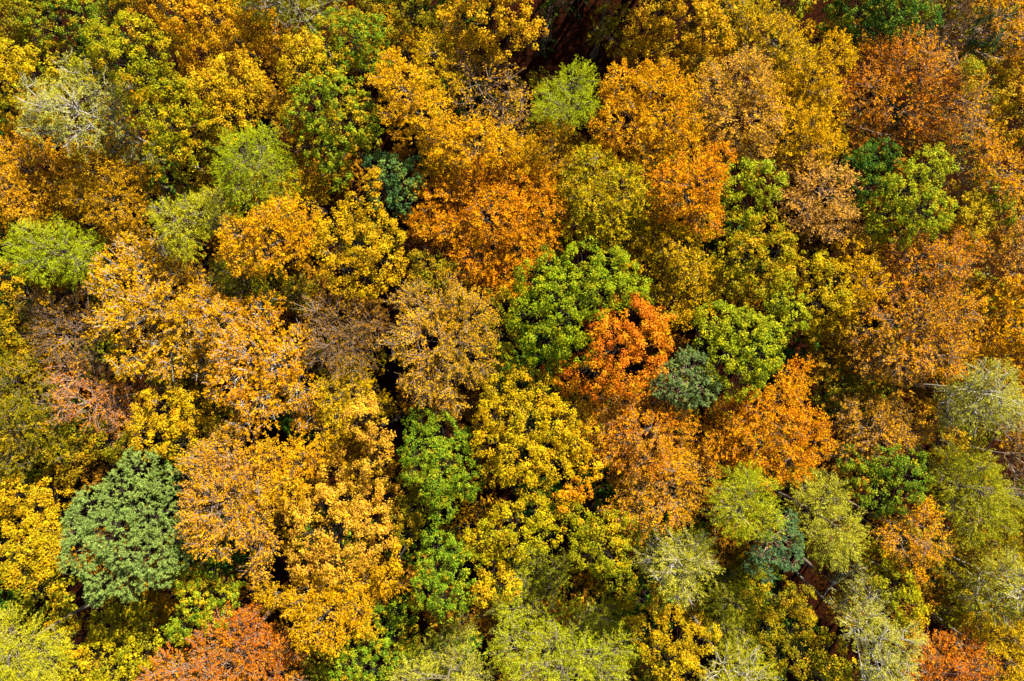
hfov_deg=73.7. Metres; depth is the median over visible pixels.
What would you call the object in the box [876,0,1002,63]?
bare tree
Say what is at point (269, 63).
understorey tree
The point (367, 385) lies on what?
beech tree
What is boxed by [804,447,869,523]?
understorey tree
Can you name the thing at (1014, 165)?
beech tree
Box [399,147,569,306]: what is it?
beech tree
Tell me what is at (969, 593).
understorey tree
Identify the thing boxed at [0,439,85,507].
understorey tree
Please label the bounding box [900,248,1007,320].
understorey tree
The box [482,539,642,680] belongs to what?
larch tree
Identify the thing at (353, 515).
maple tree
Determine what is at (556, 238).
understorey tree
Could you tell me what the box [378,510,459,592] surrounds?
understorey tree
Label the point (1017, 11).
understorey tree
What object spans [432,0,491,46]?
understorey tree
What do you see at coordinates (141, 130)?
understorey tree
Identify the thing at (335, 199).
understorey tree
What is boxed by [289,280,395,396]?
bare tree
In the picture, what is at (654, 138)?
beech tree
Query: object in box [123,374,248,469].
maple tree
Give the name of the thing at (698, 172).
beech tree
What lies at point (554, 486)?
understorey tree
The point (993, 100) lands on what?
maple tree
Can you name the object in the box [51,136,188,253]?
beech tree
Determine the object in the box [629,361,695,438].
understorey tree
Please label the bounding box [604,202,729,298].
beech tree
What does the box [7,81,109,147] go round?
understorey tree
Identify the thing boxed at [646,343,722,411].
pine tree
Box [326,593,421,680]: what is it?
oak tree
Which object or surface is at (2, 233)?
understorey tree
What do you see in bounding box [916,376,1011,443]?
understorey tree
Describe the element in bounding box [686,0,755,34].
understorey tree
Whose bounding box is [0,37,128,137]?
maple tree
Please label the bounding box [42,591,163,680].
maple tree
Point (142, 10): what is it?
maple tree
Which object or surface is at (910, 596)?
maple tree
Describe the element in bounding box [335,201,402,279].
understorey tree
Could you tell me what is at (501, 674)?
understorey tree
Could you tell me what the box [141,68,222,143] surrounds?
understorey tree
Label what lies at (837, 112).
understorey tree
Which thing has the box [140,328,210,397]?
understorey tree
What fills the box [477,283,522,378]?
maple tree
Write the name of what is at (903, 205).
oak tree
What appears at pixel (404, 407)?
understorey tree
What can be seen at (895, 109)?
understorey tree
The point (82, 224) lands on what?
understorey tree
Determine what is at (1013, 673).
understorey tree
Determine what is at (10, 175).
beech tree
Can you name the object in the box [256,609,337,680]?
understorey tree
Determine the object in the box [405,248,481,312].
maple tree
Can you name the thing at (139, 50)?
maple tree
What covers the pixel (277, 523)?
understorey tree
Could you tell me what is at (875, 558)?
understorey tree
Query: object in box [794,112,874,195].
understorey tree
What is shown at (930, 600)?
understorey tree
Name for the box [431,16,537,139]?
bare tree
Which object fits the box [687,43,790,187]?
beech tree
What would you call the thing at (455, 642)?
understorey tree
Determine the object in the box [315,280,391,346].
understorey tree
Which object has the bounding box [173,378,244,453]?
understorey tree
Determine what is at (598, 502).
understorey tree
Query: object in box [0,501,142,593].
maple tree
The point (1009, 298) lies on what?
understorey tree
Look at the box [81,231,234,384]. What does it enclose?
birch tree
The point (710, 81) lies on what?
understorey tree
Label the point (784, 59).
beech tree
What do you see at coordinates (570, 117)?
larch tree
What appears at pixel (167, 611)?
understorey tree
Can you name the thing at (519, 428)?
maple tree
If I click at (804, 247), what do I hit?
understorey tree
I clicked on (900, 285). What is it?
understorey tree
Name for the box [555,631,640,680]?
understorey tree
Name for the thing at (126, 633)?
maple tree
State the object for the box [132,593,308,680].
beech tree
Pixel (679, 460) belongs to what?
beech tree
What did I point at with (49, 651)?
larch tree
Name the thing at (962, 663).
beech tree
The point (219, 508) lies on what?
understorey tree
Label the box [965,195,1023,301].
beech tree
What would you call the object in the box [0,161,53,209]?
understorey tree
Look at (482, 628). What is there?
understorey tree
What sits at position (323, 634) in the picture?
beech tree
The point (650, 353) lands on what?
understorey tree
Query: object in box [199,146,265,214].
understorey tree
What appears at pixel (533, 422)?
understorey tree
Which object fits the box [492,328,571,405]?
understorey tree
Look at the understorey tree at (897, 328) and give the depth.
69.08 m
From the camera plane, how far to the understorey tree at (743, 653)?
70.94 m
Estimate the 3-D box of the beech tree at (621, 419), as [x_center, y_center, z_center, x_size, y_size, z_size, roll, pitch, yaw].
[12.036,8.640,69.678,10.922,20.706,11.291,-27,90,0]
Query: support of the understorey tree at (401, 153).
on the ground
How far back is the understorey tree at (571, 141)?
71.91 m
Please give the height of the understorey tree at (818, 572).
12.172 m
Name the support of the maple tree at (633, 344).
on the ground
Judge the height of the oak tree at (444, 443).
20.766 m
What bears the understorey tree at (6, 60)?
on the ground
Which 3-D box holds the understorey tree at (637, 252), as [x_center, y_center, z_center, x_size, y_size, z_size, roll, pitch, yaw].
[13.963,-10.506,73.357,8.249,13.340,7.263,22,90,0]
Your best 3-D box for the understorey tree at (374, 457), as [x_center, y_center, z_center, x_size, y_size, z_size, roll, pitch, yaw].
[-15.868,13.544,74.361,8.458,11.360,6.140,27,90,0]
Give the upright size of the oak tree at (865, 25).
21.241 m
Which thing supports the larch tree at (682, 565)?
on the ground
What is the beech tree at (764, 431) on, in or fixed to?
on the ground
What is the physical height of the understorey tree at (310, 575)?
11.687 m
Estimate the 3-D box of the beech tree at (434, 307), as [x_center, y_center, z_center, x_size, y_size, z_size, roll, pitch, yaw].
[-6.488,-0.270,69.344,13.040,21.377,12.330,44,90,0]
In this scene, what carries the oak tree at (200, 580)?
on the ground
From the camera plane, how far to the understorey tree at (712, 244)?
71.85 m
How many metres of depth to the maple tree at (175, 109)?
61.33 m
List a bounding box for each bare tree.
[8,282,159,380]
[34,348,177,450]
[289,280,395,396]
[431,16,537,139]
[845,27,1004,154]
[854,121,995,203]
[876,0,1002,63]
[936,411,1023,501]
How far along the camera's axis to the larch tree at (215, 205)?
60.09 m
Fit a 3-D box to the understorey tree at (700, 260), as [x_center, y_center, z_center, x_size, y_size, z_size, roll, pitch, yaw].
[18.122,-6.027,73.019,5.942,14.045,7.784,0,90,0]
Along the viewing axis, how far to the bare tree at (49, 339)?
63.79 m
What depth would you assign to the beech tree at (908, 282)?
60.96 m
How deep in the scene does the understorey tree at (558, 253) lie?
68.94 m
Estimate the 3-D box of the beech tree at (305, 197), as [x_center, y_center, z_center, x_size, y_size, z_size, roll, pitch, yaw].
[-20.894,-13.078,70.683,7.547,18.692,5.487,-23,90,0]
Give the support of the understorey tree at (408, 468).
on the ground
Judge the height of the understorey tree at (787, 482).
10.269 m
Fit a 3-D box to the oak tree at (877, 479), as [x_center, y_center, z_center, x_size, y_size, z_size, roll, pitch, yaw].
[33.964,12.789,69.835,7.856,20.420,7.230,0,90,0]
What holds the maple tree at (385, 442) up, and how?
on the ground
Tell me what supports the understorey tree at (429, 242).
on the ground
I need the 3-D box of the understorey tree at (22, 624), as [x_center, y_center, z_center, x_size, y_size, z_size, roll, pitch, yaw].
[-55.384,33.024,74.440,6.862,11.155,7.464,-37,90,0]
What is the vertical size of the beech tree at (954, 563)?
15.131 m
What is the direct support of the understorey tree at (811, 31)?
on the ground
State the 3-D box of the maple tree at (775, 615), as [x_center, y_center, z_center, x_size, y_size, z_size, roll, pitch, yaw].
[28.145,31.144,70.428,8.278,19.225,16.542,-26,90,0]
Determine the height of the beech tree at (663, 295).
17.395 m
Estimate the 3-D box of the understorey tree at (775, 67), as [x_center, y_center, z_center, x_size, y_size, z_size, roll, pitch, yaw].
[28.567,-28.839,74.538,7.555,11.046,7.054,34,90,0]
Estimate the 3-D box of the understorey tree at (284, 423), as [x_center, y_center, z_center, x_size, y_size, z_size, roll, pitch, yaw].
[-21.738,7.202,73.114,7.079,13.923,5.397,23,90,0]
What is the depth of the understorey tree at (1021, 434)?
72.60 m
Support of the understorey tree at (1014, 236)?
on the ground
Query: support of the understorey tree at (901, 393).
on the ground
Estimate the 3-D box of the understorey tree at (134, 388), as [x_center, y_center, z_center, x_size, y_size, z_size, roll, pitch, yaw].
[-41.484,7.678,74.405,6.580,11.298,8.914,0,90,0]
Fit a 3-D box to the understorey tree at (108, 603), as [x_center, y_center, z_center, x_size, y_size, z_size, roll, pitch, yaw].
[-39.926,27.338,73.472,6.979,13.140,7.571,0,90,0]
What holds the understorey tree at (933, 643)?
on the ground
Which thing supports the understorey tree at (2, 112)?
on the ground
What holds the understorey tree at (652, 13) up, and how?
on the ground
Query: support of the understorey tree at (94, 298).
on the ground
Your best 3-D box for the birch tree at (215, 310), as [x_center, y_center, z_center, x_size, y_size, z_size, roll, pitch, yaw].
[-23.010,1.560,68.899,10.913,22.240,16.355,-14,90,0]
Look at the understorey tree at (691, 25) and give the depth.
72.50 m
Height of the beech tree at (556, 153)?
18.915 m
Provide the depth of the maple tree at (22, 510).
63.86 m
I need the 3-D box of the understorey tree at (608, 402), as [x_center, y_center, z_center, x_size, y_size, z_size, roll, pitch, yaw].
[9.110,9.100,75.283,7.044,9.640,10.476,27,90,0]
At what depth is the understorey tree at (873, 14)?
71.32 m
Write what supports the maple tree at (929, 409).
on the ground
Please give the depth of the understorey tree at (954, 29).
71.94 m
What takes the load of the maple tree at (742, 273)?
on the ground
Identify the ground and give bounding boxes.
[0,0,1023,680]
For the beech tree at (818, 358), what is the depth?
65.16 m
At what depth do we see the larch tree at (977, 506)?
61.12 m
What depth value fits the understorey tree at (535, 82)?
71.25 m
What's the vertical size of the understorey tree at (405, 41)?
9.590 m
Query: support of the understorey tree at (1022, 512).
on the ground
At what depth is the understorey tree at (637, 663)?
70.16 m
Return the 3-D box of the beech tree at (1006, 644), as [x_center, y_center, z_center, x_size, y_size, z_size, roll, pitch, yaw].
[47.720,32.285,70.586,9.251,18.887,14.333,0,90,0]
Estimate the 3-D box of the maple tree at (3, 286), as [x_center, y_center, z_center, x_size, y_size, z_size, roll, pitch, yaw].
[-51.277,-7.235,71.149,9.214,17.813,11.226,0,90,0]
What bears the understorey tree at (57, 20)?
on the ground
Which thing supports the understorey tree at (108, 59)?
on the ground
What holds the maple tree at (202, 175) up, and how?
on the ground
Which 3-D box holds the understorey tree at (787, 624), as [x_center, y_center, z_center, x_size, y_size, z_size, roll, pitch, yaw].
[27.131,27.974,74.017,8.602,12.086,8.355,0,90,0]
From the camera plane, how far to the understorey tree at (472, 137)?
68.15 m
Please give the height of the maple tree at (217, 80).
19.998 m
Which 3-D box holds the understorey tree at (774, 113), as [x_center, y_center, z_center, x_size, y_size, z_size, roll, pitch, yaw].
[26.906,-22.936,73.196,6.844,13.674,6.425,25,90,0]
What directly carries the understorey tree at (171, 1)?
on the ground
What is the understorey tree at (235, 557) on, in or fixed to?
on the ground
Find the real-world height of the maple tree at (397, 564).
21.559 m
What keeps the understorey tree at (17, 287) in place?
on the ground
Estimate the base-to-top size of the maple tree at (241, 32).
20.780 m
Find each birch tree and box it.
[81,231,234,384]
[189,284,330,444]
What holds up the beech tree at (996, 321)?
on the ground
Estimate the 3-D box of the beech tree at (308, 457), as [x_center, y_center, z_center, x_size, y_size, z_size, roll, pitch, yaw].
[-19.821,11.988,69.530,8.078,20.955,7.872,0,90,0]
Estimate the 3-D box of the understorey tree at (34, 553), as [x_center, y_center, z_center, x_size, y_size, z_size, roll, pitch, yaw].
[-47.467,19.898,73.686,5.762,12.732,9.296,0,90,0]
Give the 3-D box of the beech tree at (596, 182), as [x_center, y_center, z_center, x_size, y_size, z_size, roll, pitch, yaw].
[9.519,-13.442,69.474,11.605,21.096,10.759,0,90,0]
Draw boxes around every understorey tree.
[0,0,61,22]
[0,89,67,150]
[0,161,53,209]
[0,225,33,261]
[0,268,70,321]
[0,303,42,377]
[0,314,89,386]
[0,399,37,469]
[0,424,61,479]
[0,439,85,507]
[0,505,14,548]
[0,548,34,616]
[0,612,43,672]
[0,631,78,680]
[1,48,33,83]
[3,242,103,319]
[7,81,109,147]
[11,551,79,631]
[15,494,112,579]
[23,178,110,254]
[23,391,107,466]
[30,0,97,18]
[51,426,154,497]
[53,170,148,235]
[65,330,142,396]
[76,30,173,95]
[76,512,149,581]
[80,611,176,680]
[83,374,157,452]
[84,127,171,203]
[84,252,154,327]
[84,570,173,651]
[89,82,187,159]
[102,0,171,16]
[128,559,206,637]
[132,140,201,213]
[133,611,201,680]
[134,15,215,85]
[138,201,212,270]
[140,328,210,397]
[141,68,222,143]
[143,450,213,516]
[149,505,231,590]
[155,389,217,470]
[168,0,224,25]
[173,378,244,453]
[181,623,260,680]
[185,180,245,256]
[185,454,254,517]
[191,542,277,627]
[194,502,272,577]
[195,305,262,378]
[197,0,277,71]
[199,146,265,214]
[213,59,278,123]
[217,0,278,36]
[244,202,305,268]
[249,19,313,88]
[250,293,324,369]
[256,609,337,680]
[260,485,331,555]
[261,382,330,442]
[267,0,323,26]
[269,446,340,517]
[277,253,341,342]
[288,561,345,633]
[296,507,377,568]
[300,147,367,206]
[301,320,389,382]
[301,625,375,680]
[311,381,382,464]
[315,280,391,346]
[317,87,384,163]
[322,2,395,83]
[324,549,402,629]
[330,435,399,498]
[332,0,385,11]
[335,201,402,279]
[366,2,436,83]
[376,0,444,27]
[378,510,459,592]
[386,623,443,680]
[389,129,460,192]
[390,446,464,526]
[391,365,452,428]
[392,221,456,287]
[396,261,474,336]
[397,553,456,627]
[425,614,487,679]
[428,136,507,194]
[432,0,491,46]
[436,218,490,272]
[437,72,498,150]
[438,487,504,555]
[443,383,512,451]
[443,429,513,494]
[443,583,502,646]
[454,319,519,387]
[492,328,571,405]
[494,627,554,680]
[499,66,567,140]
[501,234,572,292]
[503,186,570,260]
[504,400,562,461]
[506,452,568,527]
[518,125,586,181]
[521,564,589,642]
[540,135,613,216]
[548,187,622,245]
[555,385,629,467]
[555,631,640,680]
[560,499,645,594]
[566,558,635,636]
[571,446,649,528]
[601,615,670,680]
[606,199,683,271]
[611,432,694,510]
[616,570,672,654]
[626,155,690,217]
[626,314,689,369]
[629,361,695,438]
[632,490,708,567]
[633,72,696,148]
[638,0,690,15]
[665,242,720,316]
[667,16,750,75]
[667,124,748,208]
[672,57,750,143]
[683,249,756,324]
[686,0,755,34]
[695,409,765,493]
[695,484,771,573]
[700,211,768,277]
[700,543,782,624]
[718,625,774,680]
[719,507,788,573]
[725,255,805,327]
[731,571,818,650]
[732,627,787,680]
[736,86,819,145]
[738,324,823,391]
[748,0,818,29]
[748,386,818,460]
[750,26,821,94]
[760,432,819,509]
[771,214,831,271]
[786,85,855,157]
[793,18,875,80]
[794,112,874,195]
[799,640,873,680]
[800,516,882,583]
[801,558,872,627]
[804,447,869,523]
[813,0,889,43]
[817,368,898,441]
[824,194,907,255]
[839,364,944,445]
[841,318,930,390]
[842,0,920,46]
[843,507,938,576]
[848,626,947,680]
[854,551,966,627]
[859,156,931,216]
[859,266,951,328]
[865,78,937,154]
[879,211,962,280]
[900,210,997,275]
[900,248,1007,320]
[905,0,988,69]
[907,63,1009,144]
[907,555,989,629]
[913,0,1003,45]
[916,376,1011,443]
[919,448,1003,503]
[929,324,1015,387]
[932,510,1023,586]
[945,607,1023,680]
[955,0,1023,57]
[956,64,1023,130]
[957,298,1023,349]
[961,172,1023,256]
[965,162,1023,216]
[978,268,1023,329]
[980,379,1023,459]
[981,2,1022,71]
[981,479,1023,524]
[982,547,1023,617]
[987,505,1023,565]
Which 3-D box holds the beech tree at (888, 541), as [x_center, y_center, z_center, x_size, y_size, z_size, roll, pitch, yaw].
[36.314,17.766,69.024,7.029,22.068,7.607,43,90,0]
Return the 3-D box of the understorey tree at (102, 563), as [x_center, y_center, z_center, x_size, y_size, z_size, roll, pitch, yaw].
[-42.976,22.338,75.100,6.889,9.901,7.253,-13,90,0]
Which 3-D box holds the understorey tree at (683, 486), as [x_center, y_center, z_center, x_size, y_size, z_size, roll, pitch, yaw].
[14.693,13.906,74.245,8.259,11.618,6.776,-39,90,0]
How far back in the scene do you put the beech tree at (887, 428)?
63.12 m
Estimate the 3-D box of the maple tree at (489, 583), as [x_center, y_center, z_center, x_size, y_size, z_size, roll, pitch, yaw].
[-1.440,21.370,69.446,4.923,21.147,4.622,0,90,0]
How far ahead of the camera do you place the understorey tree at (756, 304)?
70.70 m
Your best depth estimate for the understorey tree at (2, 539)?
73.63 m
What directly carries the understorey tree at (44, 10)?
on the ground
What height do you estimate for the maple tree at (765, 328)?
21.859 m
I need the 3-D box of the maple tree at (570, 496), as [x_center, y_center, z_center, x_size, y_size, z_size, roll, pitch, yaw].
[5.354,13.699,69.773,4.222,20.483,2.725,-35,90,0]
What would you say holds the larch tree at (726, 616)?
on the ground
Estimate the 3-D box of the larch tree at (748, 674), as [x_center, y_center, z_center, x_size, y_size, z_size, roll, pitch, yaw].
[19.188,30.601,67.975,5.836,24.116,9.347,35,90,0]
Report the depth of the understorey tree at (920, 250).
70.87 m
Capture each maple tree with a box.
[0,0,106,73]
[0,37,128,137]
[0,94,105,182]
[0,206,91,322]
[0,299,106,372]
[0,464,116,543]
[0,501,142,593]
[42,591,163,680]
[46,410,156,481]
[66,8,226,127]
[70,589,192,680]
[108,0,213,51]
[120,65,251,172]
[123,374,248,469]
[144,0,289,83]
[171,113,251,202]
[183,48,291,152]
[274,26,358,135]
[276,445,406,585]
[307,191,408,300]
[339,391,405,477]
[355,0,448,59]
[361,165,414,226]
[379,470,431,550]
[387,500,429,576]
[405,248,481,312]
[433,0,548,83]
[460,488,564,567]
[468,521,521,608]
[469,358,581,501]
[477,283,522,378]
[506,235,653,374]
[533,378,722,432]
[540,290,676,405]
[551,387,611,484]
[551,458,593,513]
[552,498,641,602]
[620,0,737,91]
[622,581,722,680]
[684,299,788,402]
[689,156,789,231]
[710,204,798,308]
[733,575,853,680]
[759,247,856,343]
[788,361,896,413]
[805,528,934,642]
[848,54,986,146]
[862,176,998,248]
[873,366,968,463]
[901,39,1005,168]
[911,54,1023,161]
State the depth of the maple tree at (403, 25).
65.93 m
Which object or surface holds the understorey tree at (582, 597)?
on the ground
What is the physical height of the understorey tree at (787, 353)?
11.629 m
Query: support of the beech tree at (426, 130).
on the ground
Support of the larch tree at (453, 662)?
on the ground
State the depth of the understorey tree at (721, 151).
71.04 m
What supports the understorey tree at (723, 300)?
on the ground
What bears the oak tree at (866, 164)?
on the ground
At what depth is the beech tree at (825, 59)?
61.20 m
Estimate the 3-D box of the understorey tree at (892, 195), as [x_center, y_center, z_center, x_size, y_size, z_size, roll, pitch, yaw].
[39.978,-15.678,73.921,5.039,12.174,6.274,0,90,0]
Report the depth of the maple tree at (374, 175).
58.48 m
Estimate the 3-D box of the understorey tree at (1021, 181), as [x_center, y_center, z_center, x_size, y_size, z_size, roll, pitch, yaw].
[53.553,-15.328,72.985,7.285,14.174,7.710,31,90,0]
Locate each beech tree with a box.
[0,122,123,241]
[0,350,119,487]
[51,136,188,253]
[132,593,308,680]
[171,424,295,588]
[205,251,320,325]
[212,193,333,281]
[241,162,337,227]
[244,430,340,518]
[249,545,409,658]
[258,85,331,191]
[308,351,397,441]
[364,45,468,165]
[375,267,503,427]
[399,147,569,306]
[409,25,466,130]
[419,110,552,195]
[527,0,591,56]
[532,115,586,199]
[552,137,671,251]
[573,372,701,489]
[584,56,716,193]
[585,0,632,59]
[595,428,725,547]
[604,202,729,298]
[613,271,722,331]
[643,137,739,241]
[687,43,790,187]
[696,353,838,496]
[715,0,826,112]
[733,64,849,184]
[751,139,870,253]
[766,26,860,123]
[779,226,900,352]
[780,316,888,394]
[797,381,941,479]
[821,281,988,389]
[822,224,991,315]
[825,489,957,587]
[827,21,969,181]
[848,611,1008,680]
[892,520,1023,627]
[894,128,1023,218]
[900,0,1023,83]
[909,600,1023,680]
[917,269,1023,387]
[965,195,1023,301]
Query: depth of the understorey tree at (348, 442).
69.10 m
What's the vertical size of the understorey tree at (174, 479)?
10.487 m
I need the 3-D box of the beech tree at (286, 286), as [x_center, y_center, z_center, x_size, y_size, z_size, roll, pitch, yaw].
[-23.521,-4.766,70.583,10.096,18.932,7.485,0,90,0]
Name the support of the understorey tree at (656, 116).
on the ground
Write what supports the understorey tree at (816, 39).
on the ground
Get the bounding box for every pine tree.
[55,446,222,608]
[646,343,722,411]
[698,483,804,583]
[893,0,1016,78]
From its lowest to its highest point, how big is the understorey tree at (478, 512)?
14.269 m
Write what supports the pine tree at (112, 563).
on the ground
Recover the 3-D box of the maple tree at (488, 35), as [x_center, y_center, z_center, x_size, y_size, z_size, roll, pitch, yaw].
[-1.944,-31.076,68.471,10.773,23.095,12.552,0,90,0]
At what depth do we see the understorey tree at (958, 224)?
70.49 m
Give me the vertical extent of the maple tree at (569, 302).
22.388 m
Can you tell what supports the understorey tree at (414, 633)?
on the ground
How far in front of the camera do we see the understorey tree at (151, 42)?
67.71 m
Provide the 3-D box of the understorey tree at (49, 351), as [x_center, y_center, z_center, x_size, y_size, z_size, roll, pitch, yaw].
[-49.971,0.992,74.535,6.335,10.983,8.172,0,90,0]
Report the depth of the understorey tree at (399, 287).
72.02 m
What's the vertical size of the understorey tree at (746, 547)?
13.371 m
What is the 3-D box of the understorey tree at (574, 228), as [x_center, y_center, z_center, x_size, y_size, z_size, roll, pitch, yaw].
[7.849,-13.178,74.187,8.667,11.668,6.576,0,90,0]
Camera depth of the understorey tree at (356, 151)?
69.37 m
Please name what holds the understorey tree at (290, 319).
on the ground
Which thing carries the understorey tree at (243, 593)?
on the ground
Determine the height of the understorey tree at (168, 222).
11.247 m
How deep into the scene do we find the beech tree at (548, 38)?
68.90 m
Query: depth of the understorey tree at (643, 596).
69.95 m
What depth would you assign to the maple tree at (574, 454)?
62.48 m
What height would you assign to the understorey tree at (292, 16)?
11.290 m
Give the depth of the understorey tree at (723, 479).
68.01 m
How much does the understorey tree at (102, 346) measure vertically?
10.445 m
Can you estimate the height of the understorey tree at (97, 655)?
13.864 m
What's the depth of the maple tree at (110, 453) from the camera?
64.74 m
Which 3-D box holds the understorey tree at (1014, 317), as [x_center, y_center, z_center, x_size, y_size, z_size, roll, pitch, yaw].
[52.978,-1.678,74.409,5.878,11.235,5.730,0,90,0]
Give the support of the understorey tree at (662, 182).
on the ground
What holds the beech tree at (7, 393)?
on the ground
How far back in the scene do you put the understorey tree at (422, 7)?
72.74 m
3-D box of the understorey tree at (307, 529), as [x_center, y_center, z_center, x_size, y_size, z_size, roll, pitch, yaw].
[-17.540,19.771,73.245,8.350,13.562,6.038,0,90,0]
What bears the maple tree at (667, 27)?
on the ground
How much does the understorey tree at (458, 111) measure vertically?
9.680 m
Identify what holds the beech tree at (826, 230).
on the ground
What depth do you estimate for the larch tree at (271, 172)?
58.72 m
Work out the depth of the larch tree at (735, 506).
57.19 m
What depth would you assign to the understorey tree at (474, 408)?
68.90 m
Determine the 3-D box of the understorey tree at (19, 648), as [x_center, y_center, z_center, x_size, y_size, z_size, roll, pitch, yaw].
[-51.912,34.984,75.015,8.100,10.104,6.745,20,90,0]
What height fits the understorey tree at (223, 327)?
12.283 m
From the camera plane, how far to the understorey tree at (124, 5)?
71.49 m
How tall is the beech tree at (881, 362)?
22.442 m
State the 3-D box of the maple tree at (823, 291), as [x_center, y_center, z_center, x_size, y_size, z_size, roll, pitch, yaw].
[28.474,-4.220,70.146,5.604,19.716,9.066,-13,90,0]
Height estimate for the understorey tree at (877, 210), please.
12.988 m
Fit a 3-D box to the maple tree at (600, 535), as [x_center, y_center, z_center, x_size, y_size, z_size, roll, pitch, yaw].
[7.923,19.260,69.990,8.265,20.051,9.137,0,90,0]
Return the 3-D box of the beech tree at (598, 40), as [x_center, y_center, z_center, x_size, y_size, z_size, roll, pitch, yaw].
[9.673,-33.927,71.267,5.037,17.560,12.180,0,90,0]
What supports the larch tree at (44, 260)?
on the ground
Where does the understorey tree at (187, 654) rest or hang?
on the ground
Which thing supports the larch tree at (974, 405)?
on the ground
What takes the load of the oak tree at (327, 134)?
on the ground
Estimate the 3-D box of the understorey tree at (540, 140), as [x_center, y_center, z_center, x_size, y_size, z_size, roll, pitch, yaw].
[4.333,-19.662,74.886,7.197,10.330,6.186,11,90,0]
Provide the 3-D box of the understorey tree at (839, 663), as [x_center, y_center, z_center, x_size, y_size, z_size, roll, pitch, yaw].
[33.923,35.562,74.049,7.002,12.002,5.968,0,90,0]
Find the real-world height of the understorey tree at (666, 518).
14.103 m
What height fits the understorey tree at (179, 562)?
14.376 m
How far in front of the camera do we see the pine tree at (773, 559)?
58.19 m
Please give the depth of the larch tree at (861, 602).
59.99 m
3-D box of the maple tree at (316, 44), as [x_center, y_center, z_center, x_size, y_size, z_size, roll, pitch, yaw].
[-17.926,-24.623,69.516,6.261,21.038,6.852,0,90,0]
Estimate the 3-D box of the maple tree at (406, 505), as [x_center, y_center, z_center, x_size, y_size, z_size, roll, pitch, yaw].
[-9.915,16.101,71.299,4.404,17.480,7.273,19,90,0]
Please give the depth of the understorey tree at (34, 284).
70.69 m
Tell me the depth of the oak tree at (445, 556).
59.73 m
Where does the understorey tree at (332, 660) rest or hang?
on the ground
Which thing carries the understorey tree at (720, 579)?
on the ground
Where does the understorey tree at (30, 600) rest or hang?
on the ground
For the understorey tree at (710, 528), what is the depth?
70.25 m
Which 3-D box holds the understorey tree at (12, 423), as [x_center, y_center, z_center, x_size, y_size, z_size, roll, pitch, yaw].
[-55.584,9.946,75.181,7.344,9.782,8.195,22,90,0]
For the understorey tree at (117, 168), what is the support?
on the ground
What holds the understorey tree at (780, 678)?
on the ground
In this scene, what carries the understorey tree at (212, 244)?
on the ground
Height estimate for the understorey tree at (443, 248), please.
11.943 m
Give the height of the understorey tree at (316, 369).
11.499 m
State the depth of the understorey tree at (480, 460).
70.75 m
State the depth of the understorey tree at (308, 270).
69.30 m
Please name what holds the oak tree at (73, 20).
on the ground
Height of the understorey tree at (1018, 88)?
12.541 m
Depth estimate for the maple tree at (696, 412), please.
64.95 m
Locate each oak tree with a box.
[12,0,163,82]
[160,544,270,646]
[278,66,384,193]
[308,6,393,112]
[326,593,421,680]
[361,149,428,219]
[396,402,484,525]
[410,511,480,623]
[729,279,811,343]
[789,136,904,215]
[796,0,944,77]
[808,142,959,250]
[808,442,936,519]
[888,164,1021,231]
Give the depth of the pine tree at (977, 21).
64.08 m
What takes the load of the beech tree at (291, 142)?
on the ground
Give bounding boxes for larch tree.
[0,212,169,291]
[0,563,144,680]
[8,46,208,181]
[143,182,274,267]
[207,119,327,215]
[233,0,347,67]
[384,602,499,680]
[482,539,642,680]
[526,56,601,157]
[626,509,725,611]
[673,592,783,680]
[684,456,789,547]
[694,545,773,669]
[744,463,870,572]
[778,546,930,680]
[856,431,1023,550]
[886,355,1023,438]
[903,538,1023,630]
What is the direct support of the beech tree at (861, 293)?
on the ground
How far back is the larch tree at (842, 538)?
59.52 m
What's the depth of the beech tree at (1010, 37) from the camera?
61.82 m
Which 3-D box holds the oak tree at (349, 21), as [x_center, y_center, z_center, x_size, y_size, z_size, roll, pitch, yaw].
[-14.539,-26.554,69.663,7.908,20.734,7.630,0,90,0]
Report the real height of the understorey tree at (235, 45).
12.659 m
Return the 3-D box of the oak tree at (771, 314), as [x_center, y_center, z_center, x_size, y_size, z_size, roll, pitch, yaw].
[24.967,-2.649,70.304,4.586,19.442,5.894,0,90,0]
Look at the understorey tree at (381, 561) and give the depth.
70.27 m
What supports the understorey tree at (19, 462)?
on the ground
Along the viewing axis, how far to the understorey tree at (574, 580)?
69.97 m
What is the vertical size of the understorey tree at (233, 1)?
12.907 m
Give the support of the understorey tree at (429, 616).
on the ground
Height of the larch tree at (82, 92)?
23.450 m
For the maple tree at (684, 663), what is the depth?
63.59 m
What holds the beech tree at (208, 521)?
on the ground
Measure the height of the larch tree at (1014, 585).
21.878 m
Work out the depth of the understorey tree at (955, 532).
72.10 m
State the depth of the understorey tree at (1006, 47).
73.00 m
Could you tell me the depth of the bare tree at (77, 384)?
63.95 m
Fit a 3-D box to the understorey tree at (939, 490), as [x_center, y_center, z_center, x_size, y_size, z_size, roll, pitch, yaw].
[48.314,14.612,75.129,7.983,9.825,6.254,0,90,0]
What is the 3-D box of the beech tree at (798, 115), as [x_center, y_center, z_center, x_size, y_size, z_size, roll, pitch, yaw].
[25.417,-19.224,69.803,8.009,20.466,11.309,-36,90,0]
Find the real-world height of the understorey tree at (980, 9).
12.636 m
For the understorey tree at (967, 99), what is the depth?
69.11 m
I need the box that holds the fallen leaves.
[0,0,1023,680]
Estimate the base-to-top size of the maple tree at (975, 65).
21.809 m
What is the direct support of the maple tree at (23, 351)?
on the ground

